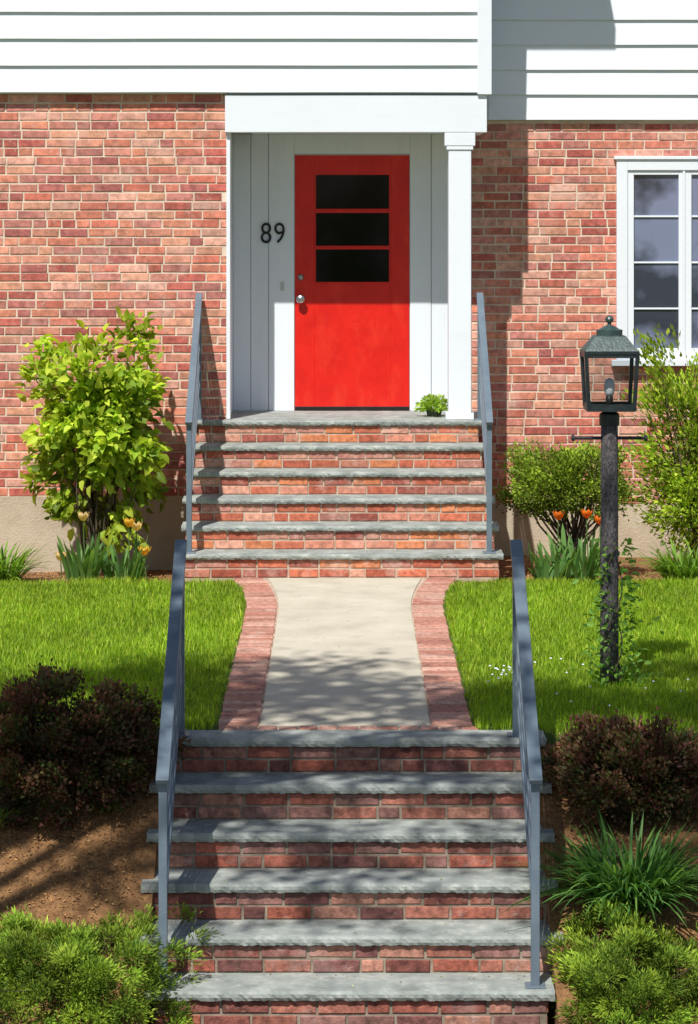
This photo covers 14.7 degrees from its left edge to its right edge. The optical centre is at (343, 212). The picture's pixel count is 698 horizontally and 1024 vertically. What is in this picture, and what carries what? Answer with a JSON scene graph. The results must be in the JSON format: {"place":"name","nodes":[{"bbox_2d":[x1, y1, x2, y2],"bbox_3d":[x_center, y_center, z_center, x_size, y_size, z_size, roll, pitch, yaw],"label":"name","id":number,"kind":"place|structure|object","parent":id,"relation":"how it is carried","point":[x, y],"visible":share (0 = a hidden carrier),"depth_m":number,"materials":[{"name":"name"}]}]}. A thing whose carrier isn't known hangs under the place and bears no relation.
{"place":"outdoors","nodes":[
{"label":"outdoors","id":0,"kind":"place"},
{"bbox_2d":[0,786,37,824],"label":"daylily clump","id":1,"kind":"object","parent":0,"point":[2,811],"visible":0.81,"depth_m":12.76,"materials":[{"name":"green plant"}]},
{"bbox_2d":[0,574,697,734],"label":"grass","id":2,"kind":"structure","parent":0,"point":[455,605],"depth_m":16.06,"materials":[{"name":"green plant"}]},
{"bbox_2d":[0,555,697,1023],"bbox_3d":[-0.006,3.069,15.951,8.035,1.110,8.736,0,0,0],"label":"mulch","id":3,"kind":"object","parent":0,"point":[146,827],"visible":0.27,"depth_m":12.57,"materials":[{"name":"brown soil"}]},
{"bbox_2d":[0,538,49,582],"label":"daylily clump","id":4,"kind":"object","parent":3,"relation":"on","point":[13,570],"visible":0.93,"depth_m":18.95,"materials":[{"name":"green plant"}]},
{"bbox_2d":[14,305,174,573],"bbox_3d":[-1.794,1.638,19.576,1.213,1.932,1.158,0,0,-27],"label":"viburnum shrub","id":5,"kind":"object","parent":3,"relation":"on","point":[98,422],"visible":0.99,"depth_m":19.40,"materials":[{"name":"green plant"}]},
{"bbox_2d":[0,655,193,839],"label":"barberry bush","id":6,"kind":"object","parent":3,"relation":"on","point":[60,745],"visible":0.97,"depth_m":12.73,"materials":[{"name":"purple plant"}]},
{"bbox_2d":[50,512,153,580],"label":"tulip flowers","id":7,"kind":"object","parent":3,"relation":"on","point":[91,562],"visible":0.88,"depth_m":18.92,"materials":[{"name":"green plant"}]},
{"bbox_2d":[0,902,225,1023],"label":"juniper bush","id":8,"kind":"object","parent":3,"relation":"on","point":[76,945],"visible":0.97,"depth_m":11.74,"materials":[{"name":"green plant"}]},
{"bbox_2d":[181,419,503,581],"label":"brick steps","id":9,"kind":"structure","parent":3,"relation":"on","point":[353,498],"depth_m":19.45,"materials":[{"name":"red brick"}]},
{"bbox_2d":[185,293,204,553],"bbox_3d":[-1.083,1.491,19.622,0.090,1.785,1.385,0,0,0],"label":"metal railing","id":10,"kind":"object","parent":9,"relation":"on","point":[194,407],"visible":0.96,"depth_m":19.42,"materials":[{"name":"grey metal"}]},
{"bbox_2d":[230,411,476,418],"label":"porch floor","id":11,"kind":"structure","parent":9,"relation":"on","point":[326,415],"depth_m":20.71,"materials":[{"name":"grey stone"}]},
{"bbox_2d":[413,393,447,416],"bbox_3d":[0.680,1.463,20.625,0.312,0.174,0.307,0,0,0],"label":"potted plant","id":12,"kind":"object","parent":11,"relation":"on","point":[431,405],"visible":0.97,"depth_m":20.58,"materials":[{"name":"green plant"}]},
{"bbox_2d":[474,293,495,553],"bbox_3d":[1.020,1.491,19.622,0.090,1.785,1.385,0,0,0],"label":"metal railing","id":13,"kind":"object","parent":9,"relation":"on","point":[484,409],"visible":1,"depth_m":19.41,"materials":[{"name":"grey metal"}]},
{"bbox_2d":[0,496,694,571],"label":"foundation","id":14,"kind":"object","parent":3,"relation":"on","point":[24,522],"depth_m":20.34,"materials":[{"name":"concrete"}]},
{"bbox_2d":[0,94,697,503],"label":"brick backing","id":15,"kind":"object","parent":14,"relation":"on","point":[522,200],"visible":0.1,"depth_m":20.35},
{"bbox_2d":[0,0,697,120],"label":"siding","id":16,"kind":"object","parent":15,"relation":"on","point":[574,60],"visible":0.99,"depth_m":20.28,"materials":[{"name":"white paint"}]},
{"bbox_2d":[218,578,478,729],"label":"walkway","id":17,"kind":"structure","parent":3,"relation":"on","point":[358,691],"depth_m":15.47,"materials":[{"name":"concrete"}]},
{"bbox_2d":[0,94,697,503],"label":"brick walls","id":18,"kind":"structure","parent":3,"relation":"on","point":[214,200],"depth_m":20.35,"materials":[{"name":"red brick"}]},
{"bbox_2d":[611,156,697,365],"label":"window frame","id":19,"kind":"object","parent":18,"relation":"attached to","point":[683,168],"visible":0.85,"depth_m":21.16,"materials":[{"name":"white wood"}]},
{"bbox_2d":[634,175,697,347],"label":"window glass","id":20,"kind":"object","parent":19,"relation":"in","point":[655,240],"visible":0.6,"depth_m":21.18,"materials":[{"name":"grey glass"}]},
{"bbox_2d":[140,730,563,1023],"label":"brick steps","id":21,"kind":"structure","parent":3,"relation":"on","point":[370,906],"depth_m":12.45,"materials":[{"name":"red brick"}]},
{"bbox_2d":[153,540,189,988],"bbox_3d":[-0.795,2.502,12.568,0.090,1.806,1.395,0,0,0],"label":"metal railing","id":22,"kind":"object","parent":21,"relation":"on","point":[172,723],"visible":0.91,"depth_m":12.38,"materials":[{"name":"grey metal"}]},
{"bbox_2d":[507,540,545,988],"bbox_3d":[0.843,2.502,12.568,0.090,1.806,1.395,0,0,0],"label":"metal railing","id":23,"kind":"object","parent":21,"relation":"on","point":[524,721],"visible":1,"depth_m":12.35,"materials":[{"name":"grey metal"}]},
{"bbox_2d":[225,95,486,419],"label":"porch trim","id":24,"kind":"structure","parent":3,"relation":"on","point":[459,122],"depth_m":20.28,"materials":[{"name":"white wood"}]},
{"bbox_2d":[231,133,471,412],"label":"porch boards","id":25,"kind":"object","parent":24,"relation":"attached to","point":[262,303],"visible":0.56,"depth_m":21.19,"materials":[{"name":"white wood"}]},
{"bbox_2d":[261,223,284,242],"bbox_3d":[-0.554,0.159,21.178,0.187,0.160,0.010,0,0,0],"label":"house number","id":26,"kind":"object","parent":25,"relation":"attached to","point":[269,230],"visible":1,"depth_m":21.17,"materials":[{"name":"black metal"}]},
{"bbox_2d":[295,155,408,409],"bbox_3d":[0.066,0.549,21.193,0.894,1.994,0.020,0,0,0],"label":"front door","id":27,"kind":"structure","parent":24,"relation":"attached to","point":[351,345],"depth_m":21.19,"materials":[{"name":"red paint"}]},
{"bbox_2d":[296,274,304,303],"bbox_3d":[-0.335,0.595,21.155,0.072,0.233,0.070,0,0,0],"label":"door knob","id":28,"kind":"object","parent":27,"relation":"attached to","point":[300,299],"depth_m":21.13,"materials":[{"name":"metal"}]},
{"bbox_2d":[316,175,388,281],"bbox_3d":[0.069,0.123,21.198,0.572,0.837,0.009,0,0,0],"label":"door glass","id":29,"kind":"object","parent":27,"relation":"in","point":[352,229],"visible":1,"depth_m":21.19,"materials":[{"name":"black glass"}]},
{"bbox_2d":[188,443,540,987],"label":"leaf litter","id":30,"kind":"object","parent":3,"relation":"on","point":[357,777],"visible":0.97,"depth_m":12.84,"materials":[{"name":"brown plant"}]},
{"bbox_2d":[524,509,600,580],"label":"tulip flowers","id":31,"kind":"object","parent":3,"relation":"on","point":[572,563],"visible":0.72,"depth_m":18.97,"materials":[{"name":"green plant"}]},
{"bbox_2d":[493,432,641,557],"bbox_3d":[1.636,2.068,19.725,1.096,0.914,0.983,0,0,0],"label":"boxwood shrub","id":32,"kind":"object","parent":3,"relation":"on","point":[567,476],"visible":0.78,"depth_m":19.62,"materials":[{"name":"green plant"}]},
{"bbox_2d":[487,657,688,705],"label":"white flowers","id":33,"kind":"object","parent":3,"relation":"on","point":[501,674],"visible":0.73,"depth_m":14.69,"materials":[{"name":"petal"},{"name":"leaf"}]},
{"bbox_2d":[502,806,697,926],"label":"daylily clump","id":34,"kind":"object","parent":3,"relation":"on","point":[650,887],"visible":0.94,"depth_m":12.23,"materials":[{"name":"green plant"}]},
{"bbox_2d":[571,315,647,686],"bbox_3d":[1.438,1.603,14.670,0.416,2.094,0.296,0,0,0],"label":"lamp post","id":35,"kind":"object","parent":3,"relation":"on","point":[609,340],"visible":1,"depth_m":14.63,"materials":[{"name":"black metal"}]},
{"bbox_2d":[571,538,663,686],"bbox_3d":[1.490,2.164,14.751,0.497,0.813,0.788,0,0,17],"label":"climbing vine","id":36,"kind":"object","parent":3,"relation":"on","point":[629,583],"visible":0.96,"depth_m":14.62,"materials":[{"name":"green plant"}]},
{"bbox_2d":[540,896,697,1023],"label":"juniper bush","id":37,"kind":"object","parent":3,"relation":"on","point":[595,984],"visible":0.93,"depth_m":11.75,"materials":[{"name":"green plant"}]},
{"bbox_2d":[541,704,697,838],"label":"barberry bush","id":38,"kind":"object","parent":3,"relation":"on","point":[641,760],"visible":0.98,"depth_m":12.73,"materials":[{"name":"brown plant"}]},
{"bbox_2d":[621,322,697,558],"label":"forsythia bush","id":39,"kind":"object","parent":3,"relation":"on","point":[674,469],"visible":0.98,"depth_m":19.79,"materials":[{"name":"green plant"}]},
{"bbox_2d":[631,536,697,580],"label":"daylily clump","id":40,"kind":"object","parent":3,"relation":"on","point":[682,568],"visible":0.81,"depth_m":18.90,"materials":[{"name":"green plant"}]}
]}

